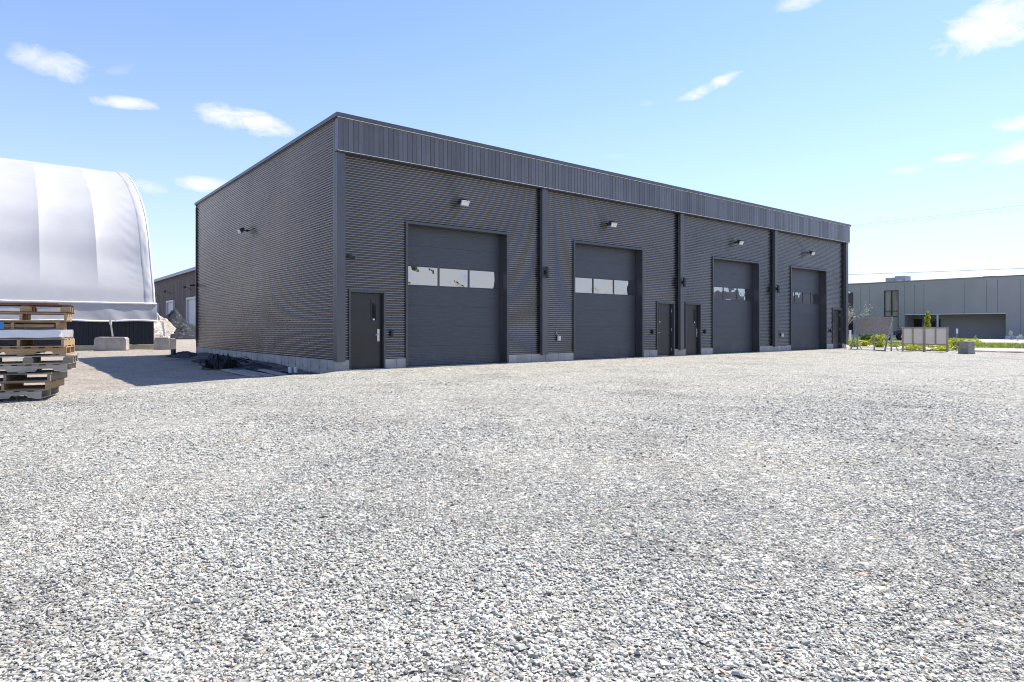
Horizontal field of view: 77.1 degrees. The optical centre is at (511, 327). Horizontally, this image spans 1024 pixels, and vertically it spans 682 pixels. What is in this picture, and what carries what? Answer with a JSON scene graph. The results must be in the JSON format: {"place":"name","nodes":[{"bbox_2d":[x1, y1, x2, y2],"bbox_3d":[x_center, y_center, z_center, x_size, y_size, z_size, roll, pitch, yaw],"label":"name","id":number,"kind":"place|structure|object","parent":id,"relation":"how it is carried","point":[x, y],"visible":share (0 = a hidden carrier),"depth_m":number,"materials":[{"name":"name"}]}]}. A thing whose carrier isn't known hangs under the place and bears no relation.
{"place":"outdoors","nodes":[
{"label":"outdoors","id":0,"kind":"place"},
{"bbox_2d":[154,267,194,324],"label":"timber building","id":1,"kind":"structure","parent":0,"point":[179,298],"depth_m":88.11,"materials":[{"name":"wood"}]},
{"bbox_2d":[166,300,174,314],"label":"door","id":2,"kind":"structure","parent":1,"relation":"in","point":[170,305],"depth_m":92.06,"materials":[{"name":"metal"}]},
{"bbox_2d":[186,296,194,324],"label":"door","id":3,"kind":"structure","parent":1,"relation":"in","point":[190,301],"depth_m":82.38,"materials":[{"name":"metal"}]},
{"bbox_2d":[0,339,1023,681],"bbox_3d":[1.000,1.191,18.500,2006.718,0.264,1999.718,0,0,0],"label":"ground","id":4,"kind":"structure","parent":0,"point":[148,371],"depth_m":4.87,"materials":[{"name":"grey gravel"}]},
{"bbox_2d":[0,387,58,399],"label":"pallet","id":5,"kind":"object","parent":4,"relation":"on","point":[37,394],"visible":0.59,"depth_m":10.39,"materials":[{"name":"grey wood"}]},
{"bbox_2d":[0,378,63,390],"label":"pallet","id":6,"kind":"object","parent":5,"relation":"on","point":[14,386],"visible":0.76,"depth_m":10.58,"materials":[{"name":"beige wood"}]},
{"bbox_2d":[0,370,66,382],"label":"pallet","id":7,"kind":"object","parent":6,"relation":"on","point":[23,377],"visible":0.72,"depth_m":10.54,"materials":[{"name":"grey wood"}]},
{"bbox_2d":[0,362,75,372],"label":"pallet","id":8,"kind":"object","parent":7,"relation":"on","point":[26,368],"visible":0.69,"depth_m":10.46,"materials":[{"name":"grey wood"}]},
{"bbox_2d":[0,353,78,364],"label":"pallet","id":9,"kind":"object","parent":8,"relation":"on","point":[36,358],"visible":1,"depth_m":10.62,"materials":[{"name":"grey wood"}]},
{"bbox_2d":[0,345,74,355],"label":"pallet","id":10,"kind":"object","parent":9,"relation":"on","point":[25,351],"visible":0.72,"depth_m":10.46,"materials":[{"name":"beige wood"}]},
{"bbox_2d":[0,338,74,346],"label":"pallet","id":11,"kind":"object","parent":10,"relation":"on","point":[25,342],"visible":0.99,"depth_m":10.54,"materials":[{"name":"beige wood"}]},
{"bbox_2d":[0,330,73,338],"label":"pallet","id":12,"kind":"object","parent":11,"relation":"on","point":[8,334],"visible":0.97,"depth_m":10.40,"materials":[{"name":"grey wood"}]},
{"bbox_2d":[0,321,66,329],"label":"pallet","id":13,"kind":"object","parent":12,"relation":"on","point":[21,325],"visible":0.95,"depth_m":10.48,"materials":[{"name":"beige wood"}]},
{"bbox_2d":[0,312,71,321],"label":"pallet","id":14,"kind":"object","parent":13,"relation":"on","point":[27,317],"visible":0.98,"depth_m":10.55,"materials":[{"name":"beige wood"}]},
{"bbox_2d":[0,304,74,313],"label":"pallet","id":15,"kind":"object","parent":14,"relation":"on","point":[32,308],"visible":1,"depth_m":10.57,"materials":[{"name":"beige wood"}]},
{"bbox_2d":[0,303,57,303],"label":"loose board","id":16,"kind":"object","parent":15,"relation":"on","point":[28,303],"visible":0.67,"depth_m":10.51,"materials":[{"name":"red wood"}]},
{"bbox_2d":[0,158,160,350],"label":"fabric shelter","id":17,"kind":"object","parent":4,"relation":"on","point":[78,238],"visible":0.92,"depth_m":34.73,"materials":[{"name":"fabric"}]},
{"bbox_2d":[109,320,113,336],"bbox_3d":[-20.651,0.028,33.106,0.120,0.861,0.212,0,0,0],"label":"tie down strap","id":18,"kind":"object","parent":17,"relation":"attached to","point":[110,322],"visible":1,"depth_m":33.08,"materials":[{"name":"white fabric"}]},
{"bbox_2d":[94,336,128,350],"bbox_3d":[-20.697,0.808,33.198,1.481,0.783,0.772,0,0,-20],"label":"concrete block","id":19,"kind":"object","parent":4,"relation":"on","point":[110,343],"depth_m":32.87,"materials":[{"name":"grey concrete"}]},
{"bbox_2d":[154,337,168,349],"bbox_3d":[-18.883,0.820,34.598,0.735,0.763,0.743,0,0,-30],"label":"concrete block","id":20,"kind":"object","parent":4,"relation":"on","point":[161,343],"depth_m":34.28,"materials":[{"name":"grey concrete"}]},
{"bbox_2d":[154,315,176,338],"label":"dirt pile","id":21,"kind":"object","parent":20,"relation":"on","point":[169,328],"visible":0.22,"depth_m":64.82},
{"bbox_2d":[169,337,175,349],"bbox_3d":[-18.546,0.849,34.999,0.443,0.701,0.714,0,0,-30],"label":"concrete block","id":22,"kind":"object","parent":4,"relation":"on","point":[172,343],"depth_m":34.71,"materials":[{"name":"grey concrete"}]},
{"bbox_2d":[170,349,175,354],"bbox_3d":[-14.240,1.088,27.000,0.213,0.365,0.216,0,0,0],"label":"pipe stub","id":23,"kind":"object","parent":4,"relation":"on","point":[173,351],"visible":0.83,"depth_m":26.92,"materials":[{"name":"brown metal"}]},
{"bbox_2d":[164,309,194,327],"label":"dirt pile","id":24,"kind":"object","parent":4,"relation":"on","point":[174,317],"visible":0.26,"depth_m":67.68,"materials":[{"name":"gravel"}]},
{"bbox_2d":[166,351,196,357],"bbox_3d":[-13.758,1.113,27.137,1.500,0.260,3.400,0,0,-39],"label":"soil heap","id":25,"kind":"object","parent":4,"relation":"on","point":[185,354],"visible":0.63,"depth_m":26.47,"materials":[{"name":"soil"}]},
{"bbox_2d":[170,325,194,338],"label":"dirt pile","id":26,"kind":"object","parent":4,"relation":"on","point":[186,332],"visible":0.33,"depth_m":65.50,"materials":[{"name":"gravel"}]},
{"bbox_2d":[199,353,253,369],"bbox_3d":[-9.079,1.054,20.365,0.844,0.503,1.925,0,0,26],"label":"scrap heap","id":27,"kind":"object","parent":4,"relation":"on","point":[215,362],"visible":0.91,"depth_m":19.91,"materials":[{"name":"black metal"}]},
{"bbox_2d":[222,369,258,376],"bbox_3d":[-7.568,1.249,17.799,0.190,0.040,3.085,0,0,-37],"label":"plank","id":28,"kind":"object","parent":4,"relation":"on","point":[240,373],"visible":0.99,"depth_m":17.60,"materials":[{"name":"grey wood"}]},
{"bbox_2d":[236,362,271,370],"bbox_3d":[-8.034,1.172,20.192,1.100,0.194,3.000,0,0,-39],"label":"soil heap","id":29,"kind":"object","parent":4,"relation":"on","point":[253,366],"visible":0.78,"depth_m":19.67,"materials":[{"name":"soil"}]},
{"bbox_2d":[236,370,273,376],"bbox_3d":[-7.170,1.256,17.830,0.240,0.040,2.735,0,0,-38],"label":"plank","id":30,"kind":"object","parent":4,"relation":"on","point":[259,373],"visible":0.86,"depth_m":17.31,"materials":[{"name":"grey wood"}]},
{"bbox_2d":[258,369,286,375],"bbox_3d":[-6.738,1.242,17.981,0.200,0.040,2.504,0,0,-33],"label":"plank","id":31,"kind":"object","parent":4,"relation":"on","point":[272,372],"visible":0.91,"depth_m":17.64,"materials":[{"name":"grey wood"}]},
{"bbox_2d":[194,112,850,373],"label":"warehouse","id":32,"kind":"structure","parent":4,"relation":"on","point":[434,272],"depth_m":21.36,"materials":[{"name":"grey metal"}]},
{"bbox_2d":[237,227,247,233],"bbox_3d":[-9.623,-3.465,22.953,0.330,0.229,0.298,0,0,-39],"label":"flood light","id":33,"kind":"object","parent":32,"relation":"attached to","point":[240,230],"visible":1,"depth_m":22.83,"materials":[{"name":"white metal"}]},
{"bbox_2d":[345,254,355,258],"bbox_3d":[-4.331,-1.904,17.166,0.323,0.129,0.100,0,0,-39],"label":"security camera","id":34,"kind":"object","parent":32,"relation":"attached to","point":[351,256],"visible":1,"depth_m":17.15,"materials":[{"name":"black plastic"}]},
{"bbox_2d":[348,289,384,369],"bbox_3d":[-4.015,0.057,17.620,1.080,2.205,0.235,0,0,-39],"label":"entry door","id":35,"kind":"structure","parent":32,"relation":"in","point":[366,315],"depth_m":17.64,"materials":[{"name":"paint"}]},
{"bbox_2d":[405,220,508,366],"bbox_3d":[-1.685,-0.945,19.573,3.730,4.210,0.402,0,0,-39],"label":"garage door","id":36,"kind":"structure","parent":32,"relation":"in","point":[449,321],"depth_m":19.71,"materials":[{"name":"metal"}]},
{"bbox_2d":[458,198,469,205],"bbox_3d":[-1.480,-3.765,19.314,0.298,0.229,0.330,0,0,-39],"label":"flood light","id":37,"kind":"object","parent":32,"relation":"attached to","point":[464,202],"visible":1,"depth_m":19.21,"materials":[{"name":"white metal"}]},
{"bbox_2d":[544,266,548,277],"bbox_3d":[1.160,-1.840,21.335,0.124,0.380,0.172,0,0,-39],"label":"wall light","id":38,"kind":"object","parent":32,"relation":"attached to","point":[546,272],"visible":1,"depth_m":21.26,"materials":[{"name":"black plastic"}]},
{"bbox_2d":[573,240,643,359],"bbox_3d":[3.485,-0.945,23.695,3.730,4.210,0.402,0,0,-39],"label":"garage door","id":39,"kind":"structure","parent":32,"relation":"in","point":[610,324],"depth_m":23.93,"materials":[{"name":"metal"}]},
{"bbox_2d":[607,221,617,226],"bbox_3d":[3.619,-3.765,23.376,0.298,0.229,0.330,0,0,-39],"label":"flood light","id":40,"kind":"object","parent":32,"relation":"attached to","point":[612,223],"visible":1,"depth_m":23.26,"materials":[{"name":"white metal"}]},
{"bbox_2d":[656,301,674,355],"bbox_3d":[6.059,0.057,25.646,1.100,2.205,0.235,0,0,-39],"label":"entry door","id":41,"kind":"structure","parent":32,"relation":"in","point":[665,310],"depth_m":25.73,"materials":[{"name":"paint"}]},
{"bbox_2d":[682,277,685,286],"bbox_3d":[6.955,-1.840,25.952,0.124,0.380,0.172,0,0,-39],"label":"wall light","id":42,"kind":"object","parent":32,"relation":"attached to","point":[684,282],"visible":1,"depth_m":25.88,"materials":[{"name":"black plastic"}]},
{"bbox_2d":[685,302,700,354],"bbox_3d":[7.470,0.057,26.771,1.070,2.205,0.235,0,0,-39],"label":"entry door","id":43,"kind":"structure","parent":32,"relation":"in","point":[692,310],"depth_m":26.84,"materials":[{"name":"paint"}]},
{"bbox_2d":[712,257,759,353],"bbox_3d":[9.937,-0.945,28.833,3.730,4.210,0.402,0,0,-39],"label":"garage door","id":44,"kind":"structure","parent":32,"relation":"in","point":[735,282],"depth_m":29.19,"materials":[{"name":"metal"}]},
{"bbox_2d":[735,240,743,244],"bbox_3d":[10.070,-3.785,28.516,0.298,0.229,0.330,0,0,-39],"label":"flood light","id":45,"kind":"object","parent":32,"relation":"attached to","point":[739,242],"visible":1,"depth_m":28.41,"materials":[{"name":"white metal"}]},
{"bbox_2d":[790,266,826,349],"bbox_3d":[15.060,-0.945,32.914,3.730,4.210,0.402,0,0,-39],"label":"garage door","id":46,"kind":"structure","parent":32,"relation":"in","point":[808,288],"depth_m":33.34,"materials":[{"name":"metal"}]},
{"bbox_2d":[832,308,841,348],"bbox_3d":[17.532,0.057,34.788,1.080,2.205,0.235,0,0,-39],"label":"entry door","id":47,"kind":"structure","parent":32,"relation":"in","point":[837,312],"depth_m":34.93,"materials":[{"name":"paint"}]},
{"bbox_2d":[848,339,861,346],"bbox_3d":[20.162,0.947,37.936,0.958,0.537,1.056,0,0,0],"label":"weed clump","id":48,"kind":"object","parent":4,"relation":"on","point":[855,343],"visible":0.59,"depth_m":37.72,"materials":[{"name":"green plant"}]},
{"bbox_2d":[860,340,872,345],"bbox_3d":[21.455,0.971,38.958,0.980,0.489,0.762,0,0,0],"label":"weed clump","id":49,"kind":"object","parent":4,"relation":"on","point":[865,343],"visible":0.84,"depth_m":38.85,"materials":[{"name":"green plant"}]},
{"bbox_2d":[850,317,898,350],"bbox_3d":[18.779,0.350,33.569,1.285,1.840,2.205,0,0,-35],"label":"wooden board","id":50,"kind":"object","parent":4,"relation":"on","point":[874,325],"visible":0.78,"depth_m":33.56,"materials":[{"name":"grey wood"}]},
{"bbox_2d":[868,334,889,346],"bbox_3d":[21.331,0.760,37.072,1.300,0.914,1.291,0,0,0],"label":"weed clump","id":51,"kind":"object","parent":4,"relation":"on","point":[878,341],"visible":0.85,"depth_m":36.87,"materials":[{"name":"green plant"}]},
{"bbox_2d":[901,344,922,350],"bbox_3d":[20.917,1.025,33.490,1.059,0.384,0.973,0,0,-14],"label":"weed clump","id":52,"kind":"object","parent":4,"relation":"on","point":[912,347],"visible":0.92,"depth_m":33.24,"materials":[{"name":"green plant"}]},
{"bbox_2d":[901,327,948,351],"bbox_3d":[20.557,0.623,32.007,0.112,1.315,2.160,0,0,-32],"label":"panel board","id":53,"kind":"object","parent":4,"relation":"on","point":[924,336],"visible":0.89,"depth_m":31.95,"materials":[{"name":"beige wood"}]},
{"bbox_2d":[924,311,931,326],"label":"columnar tree","id":54,"kind":"object","parent":4,"relation":"on","point":[927,318],"visible":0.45,"depth_m":46.94,"materials":[{"name":"green plant"}]},
{"bbox_2d":[926,345,948,350],"bbox_3d":[21.633,1.036,32.511,0.883,0.362,1.139,0,0,0],"label":"weed clump","id":55,"kind":"object","parent":4,"relation":"on","point":[940,348],"visible":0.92,"depth_m":32.50,"materials":[{"name":"green plant"}]},
{"bbox_2d":[945,338,981,349],"bbox_3d":[23.146,0.847,33.089,1.481,0.738,1.632,0,0,0],"label":"weed clump","id":56,"kind":"object","parent":4,"relation":"on","point":[952,342],"visible":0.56,"depth_m":33.05,"materials":[{"name":"green plant"}]},
{"bbox_2d":[958,350,974,353],"bbox_3d":[20.821,1.123,29.402,0.550,0.195,0.440,0,0,-24],"label":"concrete block","id":57,"kind":"object","parent":4,"relation":"on","point":[967,351],"depth_m":29.23,"materials":[{"name":"grey concrete"}]},
{"bbox_2d":[959,341,974,349],"bbox_3d":[20.821,0.820,29.402,0.460,0.400,0.440,0,0,-24],"label":"concrete block","id":58,"kind":"object","parent":57,"relation":"on","point":[966,345],"depth_m":29.24,"materials":[{"name":"grey concrete"}]},
{"bbox_2d":[1011,526,1023,532],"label":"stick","id":59,"kind":"object","parent":4,"relation":"on","point":[1018,529],"visible":1,"depth_m":3.62,"materials":[{"name":"white wood"}]},
{"bbox_2d":[0,0,1023,283],"label":"sky","id":60,"kind":"structure","parent":0,"point":[855,113],"materials":[{"name":"blue"}]},
{"bbox_2d":[848,336,988,339],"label":"grass","id":61,"kind":"structure","parent":0,"point":[893,338],"depth_m":58.97,"materials":[{"name":"green plant"}]},
{"bbox_2d":[846,345,1023,350],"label":"road edge","id":62,"kind":"object","parent":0,"point":[996,349],"depth_m":33.35,"materials":[{"name":"grey concrete"}]},
{"bbox_2d":[846,345,1023,351],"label":"verge","id":63,"kind":"structure","parent":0,"point":[975,350],"depth_m":30.98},
{"bbox_2d":[848,302,872,324],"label":"young tree","id":64,"kind":"object","parent":63,"relation":"on","point":[859,314],"visible":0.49,"depth_m":41.35,"materials":[{"name":"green plant"}]},
{"bbox_2d":[1008,331,1021,343],"bbox_3d":[27.535,0.706,35.125,0.381,1.148,0.684,0,0,-36],"label":"sapling","id":65,"kind":"object","parent":63,"relation":"on","point":[1010,334],"visible":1,"depth_m":35.24,"materials":[{"name":"grey plant"}]},
{"bbox_2d":[848,275,1023,338],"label":"grey building","id":66,"kind":"structure","parent":0,"point":[989,307],"depth_m":65.27,"materials":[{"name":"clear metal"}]},
{"bbox_2d":[848,292,852,310],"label":"window","id":67,"kind":"structure","parent":66,"relation":"in","point":[850,295],"depth_m":72.31,"materials":[{"name":"black glass"}]},
{"bbox_2d":[848,317,852,333],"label":"window","id":68,"kind":"structure","parent":66,"relation":"in","point":[850,327],"depth_m":72.31,"materials":[{"name":"black glass"}]},
{"bbox_2d":[884,290,898,331],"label":"window","id":69,"kind":"structure","parent":66,"relation":"in","point":[891,297],"depth_m":68.83,"materials":[{"name":"black glass"}]},
{"bbox_2d":[886,276,910,281],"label":"rooftop unit","id":70,"kind":"object","parent":66,"relation":"on","point":[902,278],"visible":0.48,"depth_m":71.14,"materials":[{"name":"grey metal"}]},
{"bbox_2d":[914,319,921,326],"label":"porch door","id":71,"kind":"structure","parent":66,"relation":"in","point":[917,322],"depth_m":69.03,"materials":[{"name":"black glass"}]},
{"bbox_2d":[931,319,940,326],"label":"porch door","id":72,"kind":"structure","parent":66,"relation":"in","point":[933,321],"depth_m":67.73,"materials":[{"name":"black glass"}]},
{"bbox_2d":[848,268,1023,274],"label":"power line","id":73,"kind":"object","parent":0,"point":[939,271],"visible":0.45,"depth_m":50.62,"materials":[{"name":"grey metal"}]},
{"bbox_2d":[849,276,1022,283],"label":"power line","id":74,"kind":"object","parent":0,"point":[932,280],"visible":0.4,"depth_m":50.81,"materials":[{"name":"grey metal"}]},
{"bbox_2d":[852,205,1021,225],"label":"power line","id":75,"kind":"object","parent":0,"point":[938,215],"visible":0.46,"depth_m":49.62,"materials":[{"name":"grey metal"}]},
{"bbox_2d":[858,340,1023,347],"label":"grass","id":76,"kind":"structure","parent":0,"point":[1004,345],"depth_m":38.41,"materials":[{"name":"green plant"}]},
{"bbox_2d":[950,339,1023,341],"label":"forecourt","id":77,"kind":"structure","parent":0,"point":[1000,340],"depth_m":53.29,"materials":[{"name":"grey concrete"}]},
{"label":"grass bed","id":78,"kind":"structure","parent":0,"visible":0},
{"bbox_2d":[858,334,872,340],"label":"dark bush","id":79,"kind":"object","parent":78,"relation":"on","point":[866,337],"visible":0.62,"depth_m":44.02,"materials":[{"name":"green plant"}]},
{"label":"lawn","id":80,"kind":"structure","parent":0,"visible":0},
{"bbox_2d":[881,327,901,339],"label":"quad bike","id":81,"kind":"object","parent":80,"relation":"on","point":[898,333],"visible":0.39,"depth_m":53.69,"materials":[{"name":"rubber"}]}
]}

